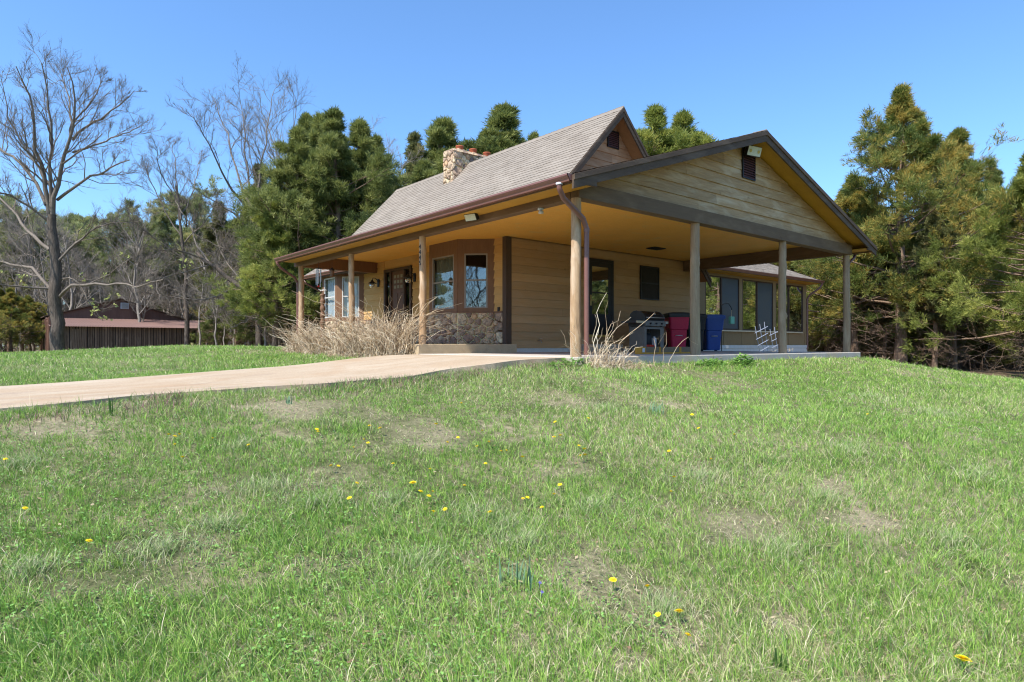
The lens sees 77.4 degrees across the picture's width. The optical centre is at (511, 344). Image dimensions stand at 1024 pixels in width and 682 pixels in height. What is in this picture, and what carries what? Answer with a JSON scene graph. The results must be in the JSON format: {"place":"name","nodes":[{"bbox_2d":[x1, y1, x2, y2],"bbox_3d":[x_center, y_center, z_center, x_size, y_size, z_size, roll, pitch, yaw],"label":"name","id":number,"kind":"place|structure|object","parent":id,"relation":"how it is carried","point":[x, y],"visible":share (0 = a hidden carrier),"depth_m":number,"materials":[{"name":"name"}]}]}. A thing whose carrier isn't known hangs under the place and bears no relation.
{"place":"outdoors","nodes":[
{"label":"outdoors","id":0,"kind":"place"},
{"bbox_2d":[0,354,563,412],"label":"driveway","id":1,"kind":"structure","parent":0,"point":[97,391],"depth_m":8.63,"materials":[{"name":"concrete"}]},
{"bbox_2d":[0,342,1023,681],"bbox_3d":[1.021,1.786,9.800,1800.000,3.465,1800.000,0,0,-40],"label":"ground","id":2,"kind":"structure","parent":0,"point":[406,430],"depth_m":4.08,"materials":[{"name":"green plant"}]},
{"bbox_2d":[0,310,31,338],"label":"cedar tree","id":3,"kind":"object","parent":2,"relation":"on","point":[13,322],"visible":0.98,"depth_m":44.35,"materials":[{"name":"green plant"}]},
{"bbox_2d":[0,287,45,352],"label":"cedar tree","id":4,"kind":"object","parent":2,"relation":"on","point":[9,299],"visible":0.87,"depth_m":46.91,"materials":[{"name":"green plant"}]},
{"bbox_2d":[0,192,46,350],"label":"pine tree","id":5,"kind":"object","parent":2,"relation":"on","point":[7,199],"visible":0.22,"depth_m":58.35,"materials":[{"name":"green plant"}]},
{"bbox_2d":[0,214,46,350],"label":"bare tree","id":6,"kind":"object","parent":2,"relation":"on","point":[15,290],"visible":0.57,"depth_m":51.66,"materials":[{"name":"plant"}]},
{"bbox_2d":[0,274,46,351],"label":"cedar tree","id":7,"kind":"object","parent":2,"relation":"on","point":[28,290],"visible":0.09,"depth_m":57.60,"materials":[{"name":"green plant"}]},
{"bbox_2d":[1,294,47,351],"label":"cedar tree","id":8,"kind":"object","parent":2,"relation":"on","point":[35,318],"visible":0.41,"depth_m":49.75,"materials":[{"name":"green plant"}]},
{"bbox_2d":[0,191,76,351],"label":"bare tree","id":9,"kind":"object","parent":2,"relation":"on","point":[32,344],"visible":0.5,"depth_m":52.23,"materials":[{"name":"plant"}]},
{"bbox_2d":[4,211,82,314],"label":"bare tree","id":10,"kind":"object","parent":2,"relation":"on","point":[45,292],"visible":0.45,"depth_m":51.04,"materials":[{"name":"plant"}]},
{"bbox_2d":[7,209,95,314],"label":"bare tree","id":11,"kind":"object","parent":2,"relation":"on","point":[49,263],"visible":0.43,"depth_m":53.46,"materials":[{"name":"grey wood"}]},
{"bbox_2d":[21,217,108,310],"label":"pine tree","id":12,"kind":"object","parent":2,"relation":"on","point":[81,231],"visible":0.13,"depth_m":60.86,"materials":[{"name":"plant"}]},
{"bbox_2d":[30,205,114,310],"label":"bare tree","id":13,"kind":"object","parent":2,"relation":"on","point":[69,272],"visible":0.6,"depth_m":50.92,"materials":[{"name":"plant"}]},
{"bbox_2d":[48,261,102,310],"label":"bare tree","id":14,"kind":"object","parent":2,"relation":"on","point":[79,287],"visible":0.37,"depth_m":54.84,"materials":[{"name":"plant"}]},
{"bbox_2d":[61,212,111,304],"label":"pine tree","id":15,"kind":"object","parent":2,"relation":"on","point":[74,217],"visible":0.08,"depth_m":81.75,"materials":[{"name":"plant"}]},
{"bbox_2d":[65,259,110,305],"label":"bare tree","id":16,"kind":"object","parent":2,"relation":"on","point":[86,283],"visible":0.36,"depth_m":55.89,"materials":[{"name":"plant"}]},
{"bbox_2d":[61,233,117,307],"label":"bare tree","id":17,"kind":"object","parent":2,"relation":"on","point":[82,271],"visible":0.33,"depth_m":55.97,"materials":[{"name":"grey wood"}]},
{"bbox_2d":[0,23,193,350],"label":"oak tree","id":18,"kind":"object","parent":2,"relation":"on","point":[57,319],"visible":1,"depth_m":29.70,"materials":[{"name":"grey plant"}]},
{"bbox_2d":[69,247,131,301],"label":"bare tree","id":19,"kind":"object","parent":2,"relation":"on","point":[99,274],"visible":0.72,"depth_m":52.75,"materials":[{"name":"plant"}]},
{"bbox_2d":[77,198,159,301],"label":"pine tree","id":20,"kind":"object","parent":2,"relation":"on","point":[95,241],"visible":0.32,"depth_m":59.13,"materials":[{"name":"plant"}]},
{"bbox_2d":[40,298,212,350],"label":"barn","id":21,"kind":"structure","parent":2,"relation":"on","point":[85,329],"depth_m":48.78,"materials":[{"name":"wood"}]},
{"bbox_2d":[72,329,85,348],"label":"slat door","id":22,"kind":"structure","parent":21,"relation":"in","point":[77,332],"depth_m":46.05,"materials":[{"name":"brown wood"}]},
{"bbox_2d":[90,223,165,301],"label":"bare tree","id":23,"kind":"object","parent":2,"relation":"on","point":[117,277],"visible":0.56,"depth_m":54.16,"materials":[{"name":"plant"}]},
{"bbox_2d":[92,186,172,321],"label":"bare tree","id":24,"kind":"object","parent":2,"relation":"on","point":[135,292],"visible":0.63,"depth_m":49.94,"materials":[{"name":"grey wood"}]},
{"bbox_2d":[112,248,173,320],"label":"bare tree","id":25,"kind":"object","parent":2,"relation":"on","point":[144,310],"visible":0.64,"depth_m":50.54,"materials":[{"name":"grey wood"}]},
{"bbox_2d":[123,207,185,312],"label":"pine tree","id":26,"kind":"object","parent":2,"relation":"on","point":[140,232],"visible":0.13,"depth_m":61.79,"materials":[{"name":"plant"}]},
{"bbox_2d":[147,255,194,317],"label":"bare tree","id":27,"kind":"object","parent":2,"relation":"on","point":[177,269],"visible":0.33,"depth_m":57.58,"materials":[{"name":"grey wood"}]},
{"bbox_2d":[142,214,204,316],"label":"bare tree","id":28,"kind":"object","parent":2,"relation":"on","point":[181,310],"visible":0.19,"depth_m":59.41,"materials":[{"name":"plant"}]},
{"bbox_2d":[118,130,238,344],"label":"bare tree","id":29,"kind":"object","parent":2,"relation":"on","point":[186,326],"visible":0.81,"depth_m":41.72,"materials":[{"name":"grey plant"}]},
{"bbox_2d":[139,174,229,336],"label":"pine tree","id":30,"kind":"object","parent":2,"relation":"on","point":[164,222],"visible":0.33,"depth_m":57.66,"materials":[{"name":"plant"}]},
{"bbox_2d":[176,240,228,344],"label":"bare tree","id":31,"kind":"object","parent":2,"relation":"on","point":[200,306],"visible":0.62,"depth_m":39.92,"materials":[{"name":"plant"}]},
{"bbox_2d":[190,301,235,345],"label":"cedar tree","id":32,"kind":"object","parent":2,"relation":"on","point":[205,325],"visible":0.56,"depth_m":43.61,"materials":[{"name":"green plant"}]},
{"bbox_2d":[184,243,241,344],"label":"bare tree","id":33,"kind":"object","parent":2,"relation":"on","point":[217,311],"visible":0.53,"depth_m":36.70,"materials":[{"name":"grey wood"}]},
{"bbox_2d":[144,165,282,345],"bbox_3d":[-16.157,-4.634,33.688,5.981,10.547,8.488,0,0,-40],"label":"leaning tree","id":34,"kind":"object","parent":2,"relation":"on","point":[204,259],"visible":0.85,"depth_m":33.74,"materials":[{"name":"grey plant"}]},
{"bbox_2d":[188,200,238,344],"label":"cedar tree","id":35,"kind":"object","parent":2,"relation":"on","point":[210,236],"visible":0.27,"depth_m":49.45,"materials":[{"name":"green plant"}]},
{"bbox_2d":[185,180,247,344],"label":"bare tree","id":36,"kind":"object","parent":2,"relation":"on","point":[223,222],"visible":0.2,"depth_m":49.07,"materials":[{"name":"plant"}]},
{"bbox_2d":[165,57,316,345],"bbox_3d":[-15.255,-8.412,37.744,8.754,17.762,7.340,0,0,-24],"label":"bare tree","id":37,"kind":"object","parent":2,"relation":"on","point":[258,341],"visible":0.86,"depth_m":37.16,"materials":[{"name":"grey plant"}]},
{"bbox_2d":[217,300,271,345],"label":"cedar tree","id":38,"kind":"object","parent":2,"relation":"on","point":[243,338],"visible":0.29,"depth_m":39.29,"materials":[{"name":"green plant"}]},
{"bbox_2d":[221,163,267,344],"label":"cedar tree","id":39,"kind":"object","parent":2,"relation":"on","point":[256,184],"visible":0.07,"depth_m":43.57,"materials":[{"name":"green plant"}]},
{"bbox_2d":[205,279,288,345],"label":"cedar tree","id":40,"kind":"object","parent":2,"relation":"on","point":[234,321],"visible":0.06,"depth_m":40.13,"materials":[{"name":"green plant"}]},
{"bbox_2d":[220,89,291,333],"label":"bare tree","id":41,"kind":"object","parent":2,"relation":"on","point":[265,119],"visible":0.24,"depth_m":38.78,"materials":[{"name":"plant"}]},
{"bbox_2d":[211,199,319,345],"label":"cedar tree","id":42,"kind":"object","parent":2,"relation":"on","point":[276,240],"visible":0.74,"depth_m":26.44,"materials":[{"name":"green plant"}]},
{"bbox_2d":[223,111,329,337],"bbox_3d":[-11.773,-6.109,35.074,7.099,14.291,7.966,0,0,-14],"label":"cedar tree","id":43,"kind":"object","parent":2,"relation":"on","point":[304,119],"visible":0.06,"depth_m":33.76,"materials":[{"name":"green plant"}]},
{"bbox_2d":[229,110,354,331],"bbox_3d":[-8.854,-5.652,33.411,9.697,13.046,8.641,0,0,-42],"label":"cedar tree","id":44,"kind":"object","parent":2,"relation":"on","point":[316,129],"visible":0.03,"depth_m":32.58,"materials":[{"name":"green plant"}]},
{"bbox_2d":[227,124,362,340],"bbox_3d":[-9.266,-4.570,28.867,6.580,10.366,7.384,0,0,-19],"label":"cedar tree","id":45,"kind":"object","parent":2,"relation":"on","point":[285,169],"visible":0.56,"depth_m":27.22,"materials":[{"name":"green plant"}]},
{"bbox_2d":[198,104,405,341],"bbox_3d":[-7.467,-5.165,29.550,10.903,11.590,8.985,0,0,13],"label":"cedar tree","id":46,"kind":"object","parent":2,"relation":"on","point":[333,153],"visible":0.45,"depth_m":28.18,"materials":[{"name":"green plant"}]},
{"bbox_2d":[262,309,341,352],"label":"ornamental grass","id":47,"kind":"object","parent":2,"relation":"on","point":[292,344],"depth_m":16.73,"materials":[{"name":"beige plant"}]},
{"bbox_2d":[279,314,355,354],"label":"ornamental grass","id":48,"kind":"object","parent":2,"relation":"on","point":[314,345],"depth_m":15.65,"materials":[{"name":"beige plant"}]},
{"bbox_2d":[318,289,326,346],"bbox_3d":[-4.833,-0.613,16.312,0.215,1.628,0.212,0,0,-40],"label":"carved pole","id":49,"kind":"object","parent":2,"relation":"on","point":[322,299],"visible":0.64,"depth_m":16.26,"materials":[{"name":"wood"}]},
{"bbox_2d":[276,304,409,357],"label":"ornamental grass","id":50,"kind":"object","parent":2,"relation":"on","point":[347,344],"depth_m":14.35,"materials":[{"name":"beige plant"}]},
{"bbox_2d":[294,116,393,323],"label":"cedar tree","id":51,"kind":"object","parent":2,"relation":"on","point":[360,136],"visible":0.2,"depth_m":30.49,"materials":[{"name":"green plant"}]},
{"bbox_2d":[334,133,408,220],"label":"cedar tree","id":52,"kind":"object","parent":2,"relation":"on","point":[397,184],"visible":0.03,"depth_m":33.79,"materials":[{"name":"green plant"}]},
{"bbox_2d":[293,291,477,357],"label":"ornamental grass","id":53,"kind":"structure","parent":2,"relation":"on","point":[387,341],"depth_m":13.33,"materials":[{"name":"beige plant"}]},
{"bbox_2d":[346,117,425,175],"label":"bare tree","id":54,"kind":"object","parent":2,"relation":"on","point":[396,148],"visible":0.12,"depth_m":38.74,"materials":[{"name":"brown wood"}]},
{"bbox_2d":[397,131,438,186],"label":"pine tree","id":55,"kind":"object","parent":2,"relation":"on","point":[414,138],"visible":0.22,"depth_m":41.97,"materials":[{"name":"green plant"}]},
{"bbox_2d":[408,156,437,184],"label":"cedar tree","id":56,"kind":"object","parent":2,"relation":"on","point":[424,169],"visible":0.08,"depth_m":39.41,"materials":[{"name":"green plant"}]},
{"bbox_2d":[342,344,516,353],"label":"porch floor","id":57,"kind":"structure","parent":2,"relation":"on","point":[457,348],"depth_m":13.75,"materials":[{"name":"concrete"}]},
{"bbox_2d":[399,115,466,187],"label":"cedar tree","id":58,"kind":"object","parent":2,"relation":"on","point":[441,133],"visible":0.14,"depth_m":42.63,"materials":[{"name":"green plant"}]},
{"bbox_2d":[458,100,530,154],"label":"cedar tree","id":59,"kind":"object","parent":2,"relation":"on","point":[500,131],"visible":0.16,"depth_m":44.34,"materials":[{"name":"green plant"}]},
{"bbox_2d":[0,315,1023,371],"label":"undergrowth","id":60,"kind":"object","parent":2,"relation":"on","point":[269,335],"visible":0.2,"depth_m":29.54,"materials":[{"name":"plant"}]},
{"bbox_2d":[499,556,533,589],"bbox_3d":[0.024,1.133,3.172,0.179,0.168,0.154,0,0,6],"label":"bulb plant","id":61,"kind":"object","parent":2,"relation":"on","point":[518,574],"visible":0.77,"depth_m":3.17,"materials":[{"name":"green plant"}]},
{"bbox_2d":[274,106,876,356],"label":"house","id":62,"kind":"structure","parent":2,"relation":"on","point":[626,224],"depth_m":15.74,"materials":[{"name":"beige wood"}]},
{"bbox_2d":[322,269,363,320],"bbox_3d":[-5.766,-1.676,21.330,0.687,1.760,2.417,0,0,-40],"label":"bay window","id":63,"kind":"structure","parent":62,"relation":"in","point":[338,290],"depth_m":20.73,"materials":[{"name":"white glass"}]},
{"bbox_2d":[392,270,402,334],"bbox_3d":[-3.398,-1.116,18.923,0.158,2.160,0.730,0,0,-40],"label":"front door","id":64,"kind":"structure","parent":62,"relation":"in","point":[397,276],"depth_m":18.97,"materials":[{"name":"paint"}]},
{"bbox_2d":[429,239,494,312],"bbox_3d":[-1.465,-1.676,16.180,0.687,1.760,2.537,0,0,-40],"label":"bay window","id":65,"kind":"structure","parent":62,"relation":"in","point":[449,257],"depth_m":15.54,"materials":[{"name":"brown glass"}]},
{"bbox_2d":[589,261,611,334],"bbox_3d":[2.360,-1.241,17.074,0.900,1.930,0.111,0,0,-40],"label":"storm door","id":66,"kind":"structure","parent":62,"relation":"in","point":[600,273],"depth_m":17.08,"materials":[{"name":"black glass"}]},
{"bbox_2d":[640,265,658,299],"bbox_3d":[3.973,-1.776,18.426,0.850,0.960,0.042,0,0,-40],"label":"window","id":67,"kind":"structure","parent":62,"relation":"in","point":[649,276],"depth_m":18.43,"materials":[{"name":"black glass"}]},
{"bbox_2d":[705,275,721,314],"bbox_3d":[6.548,-1.376,20.811,0.940,1.740,0.042,0,0,-40],"label":"window","id":68,"kind":"structure","parent":62,"relation":"in","point":[713,294],"depth_m":20.84,"materials":[{"name":"clear glass"}]},
{"bbox_2d":[722,277,738,329],"bbox_3d":[7.323,-1.376,21.458,1.080,1.740,0.042,0,0,-40],"label":"window","id":69,"kind":"structure","parent":62,"relation":"in","point":[730,286],"depth_m":21.49,"materials":[{"name":"grey"}]},
{"bbox_2d":[742,279,756,329],"bbox_3d":[8.267,-1.376,22.247,0.980,1.740,0.042,0,0,-40],"label":"window","id":70,"kind":"structure","parent":62,"relation":"in","point":[749,287],"depth_m":22.26,"materials":[{"name":"clear glass"}]},
{"bbox_2d":[744,145,761,157],"bbox_3d":[4.769,-3.852,12.760,0.380,0.211,0.248,0,0,-28],"label":"floodlight","id":71,"kind":"object","parent":62,"relation":"attached to","point":[752,151],"visible":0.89,"depth_m":12.66,"materials":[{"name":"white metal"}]},
{"bbox_2d":[757,281,772,330],"bbox_3d":[9.065,-1.376,22.913,1.100,1.740,0.042,0,0,-40],"label":"window","id":72,"kind":"structure","parent":62,"relation":"in","point":[764,289],"depth_m":22.95,"materials":[{"name":"grey"}]},
{"bbox_2d":[776,283,788,330],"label":"window","id":73,"kind":"structure","parent":62,"relation":"in","point":[787,286],"depth_m":23.94,"materials":[{"name":"clear glass"}]},
{"bbox_2d":[789,285,802,331],"bbox_3d":[10.823,-1.376,24.381,1.100,1.740,0.042,0,0,-40],"label":"window","id":74,"kind":"structure","parent":62,"relation":"in","point":[795,292],"depth_m":24.40,"materials":[{"name":"clear glass"}]},
{"bbox_2d":[561,294,697,370],"bbox_3d":[1.975,-0.178,10.030,2.936,1.198,1.014,0,0,-40],"label":"dead shrub","id":75,"kind":"object","parent":2,"relation":"on","point":[620,363],"visible":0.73,"depth_m":9.55,"materials":[{"name":"beige plant"}]},
{"bbox_2d":[426,351,859,365],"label":"patio slab","id":76,"kind":"structure","parent":2,"relation":"on","point":[726,355],"depth_m":12.11,"materials":[{"name":"concrete"}]},
{"bbox_2d":[581,344,622,351],"bbox_3d":[2.352,0.084,16.709,1.000,0.200,0.600,0,0,-40],"label":"door step","id":77,"kind":"object","parent":76,"relation":"on","point":[599,348],"depth_m":16.45,"materials":[{"name":"concrete"}]},
{"bbox_2d":[621,310,667,351],"bbox_3d":[3.423,-0.344,16.377,1.280,1.056,0.593,0,0,-40],"label":"gas grill","id":78,"kind":"object","parent":76,"relation":"on","point":[644,333],"visible":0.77,"depth_m":16.27,"materials":[{"name":"black metal"}]},
{"bbox_2d":[635,347,689,353],"bbox_3d":[3.165,0.113,12.956,1.902,0.143,0.152,0,0,-40],"label":"timber","id":79,"kind":"object","parent":76,"relation":"on","point":[660,350],"visible":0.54,"depth_m":12.73,"materials":[{"name":"orange paint"}]},
{"bbox_2d":[663,312,689,346],"bbox_3d":[4.428,-0.341,17.221,0.607,1.050,0.755,0,0,0],"label":"wheeled bin","id":80,"kind":"object","parent":76,"relation":"on","point":[676,327],"visible":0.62,"depth_m":16.94,"materials":[{"name":"red plastic"}]},
{"bbox_2d":[686,314,706,350],"bbox_3d":[5.130,-0.341,17.971,0.607,1.050,0.755,0,0,8],"label":"wheeled bin","id":81,"kind":"object","parent":76,"relation":"on","point":[703,317],"visible":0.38,"depth_m":17.68,"materials":[{"name":"black plastic"}]},
{"bbox_2d":[703,314,725,350],"bbox_3d":[5.729,-0.341,18.421,0.607,1.050,0.755,0,0,-5],"label":"wheeled bin","id":82,"kind":"object","parent":76,"relation":"on","point":[714,324],"visible":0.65,"depth_m":18.14,"materials":[{"name":"blue plastic"}]},
{"bbox_2d":[635,103,694,155],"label":"cedar tree","id":83,"kind":"object","parent":2,"relation":"on","point":[657,136],"visible":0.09,"depth_m":42.98,"materials":[{"name":"green plant"}]},
{"bbox_2d":[669,107,723,149],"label":"cedar tree","id":84,"kind":"object","parent":2,"relation":"on","point":[684,118],"visible":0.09,"depth_m":44.46,"materials":[{"name":"green plant"}]},
{"bbox_2d":[728,353,757,366],"bbox_3d":[4.198,0.271,11.597,0.798,0.273,0.429,0,0,-40],"label":"weed clump","id":85,"kind":"object","parent":2,"relation":"on","point":[746,360],"visible":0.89,"depth_m":11.55,"materials":[{"name":"green plant"}]},
{"bbox_2d":[801,259,874,351],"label":"cedar tree","id":86,"kind":"object","parent":2,"relation":"on","point":[828,346],"visible":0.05,"depth_m":33.24,"materials":[{"name":"green plant"}]},
{"bbox_2d":[790,174,928,359],"bbox_3d":[15.639,-2.828,29.575,9.606,9.872,7.406,0,0,-44],"label":"cedar tree","id":87,"kind":"object","parent":2,"relation":"on","point":[845,204],"visible":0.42,"depth_m":27.58,"materials":[{"name":"green plant"}]},
{"bbox_2d":[806,256,916,357],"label":"cedar tree","id":88,"kind":"object","parent":2,"relation":"on","point":[838,341],"visible":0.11,"depth_m":31.24,"materials":[{"name":"green plant"}]},
{"bbox_2d":[806,285,932,357],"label":"cedar tree","id":89,"kind":"object","parent":2,"relation":"on","point":[858,341],"visible":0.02,"depth_m":32.24,"materials":[{"name":"green plant"}]},
{"bbox_2d":[857,231,912,360],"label":"cedar tree","id":90,"kind":"object","parent":2,"relation":"on","point":[891,307],"visible":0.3,"depth_m":28.75,"materials":[{"name":"green plant"}]},
{"bbox_2d":[819,227,1006,358],"bbox_3d":[19.799,-3.054,33.681,8.402,9.232,10.195,0,0,-7],"label":"cedar tree","id":91,"kind":"object","parent":2,"relation":"on","point":[916,323],"visible":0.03,"depth_m":31.46,"materials":[{"name":"green plant"}]},
{"bbox_2d":[803,82,1023,370],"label":"cedar tree","id":92,"kind":"object","parent":2,"relation":"on","point":[918,147],"visible":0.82,"depth_m":25.91,"materials":[{"name":"green plant"}]},
{"bbox_2d":[889,325,952,366],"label":"cedar tree","id":93,"kind":"object","parent":2,"relation":"on","point":[923,334],"visible":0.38,"depth_m":29.12,"materials":[{"name":"green plant"}]},
{"bbox_2d":[895,201,975,367],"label":"cedar tree","id":94,"kind":"object","parent":2,"relation":"on","point":[932,316],"visible":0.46,"depth_m":25.34,"materials":[{"name":"green plant"}]},
{"bbox_2d":[887,318,988,366],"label":"cedar tree","id":95,"kind":"object","parent":2,"relation":"on","point":[967,341],"visible":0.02,"depth_m":32.55,"materials":[{"name":"green plant"}]},
{"bbox_2d":[863,126,1023,370],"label":"cedar tree","id":96,"kind":"object","parent":2,"relation":"on","point":[961,135],"visible":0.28,"depth_m":29.31,"materials":[{"name":"green plant"}]},
{"bbox_2d":[913,324,976,368],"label":"cedar tree","id":97,"kind":"object","parent":2,"relation":"on","point":[942,331],"visible":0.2,"depth_m":30.37,"materials":[{"name":"green plant"}]},
{"bbox_2d":[893,152,1023,372],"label":"cedar tree","id":98,"kind":"object","parent":2,"relation":"on","point":[1011,302],"visible":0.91,"depth_m":22.79,"materials":[{"name":"green plant"}]},
{"bbox_2d":[936,211,992,370],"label":"cedar tree","id":99,"kind":"object","parent":2,"relation":"on","point":[954,356],"visible":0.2,"depth_m":26.95,"materials":[{"name":"green plant"}]},
{"bbox_2d":[958,341,995,366],"bbox_3d":[25.498,0.207,35.236,2.601,2.333,2.318,0,0,38],"label":"shrub","id":100,"kind":"object","parent":2,"relation":"on","point":[982,355],"visible":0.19,"depth_m":35.02,"materials":[{"name":"green plant"}]},
{"bbox_2d":[931,248,1023,368],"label":"cedar tree","id":101,"kind":"object","parent":2,"relation":"on","point":[1011,256],"visible":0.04,"depth_m":31.75,"materials":[{"name":"green plant"}]},
{"bbox_2d":[961,168,1018,366],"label":"cedar tree","id":102,"kind":"object","parent":2,"relation":"on","point":[997,177],"visible":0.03,"depth_m":35.58,"materials":[{"name":"green plant"}]},
{"bbox_2d":[962,253,1022,366],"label":"cedar tree","id":103,"kind":"object","parent":2,"relation":"on","point":[993,350],"visible":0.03,"depth_m":34.51,"materials":[{"name":"green plant"}]},
{"bbox_2d":[965,214,1023,369],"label":"cedar tree","id":104,"kind":"object","parent":2,"relation":"on","point":[1005,315],"visible":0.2,"depth_m":28.36,"materials":[{"name":"green plant"}]},
{"bbox_2d":[986,342,1023,369],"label":"shrub","id":105,"kind":"object","parent":2,"relation":"on","point":[1006,361],"visible":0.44,"depth_m":29.33,"materials":[{"name":"green plant"}]},
{"bbox_2d":[0,0,1023,346],"label":"sky","id":106,"kind":"structure","parent":0,"point":[802,72],"materials":[{"name":"blue"}]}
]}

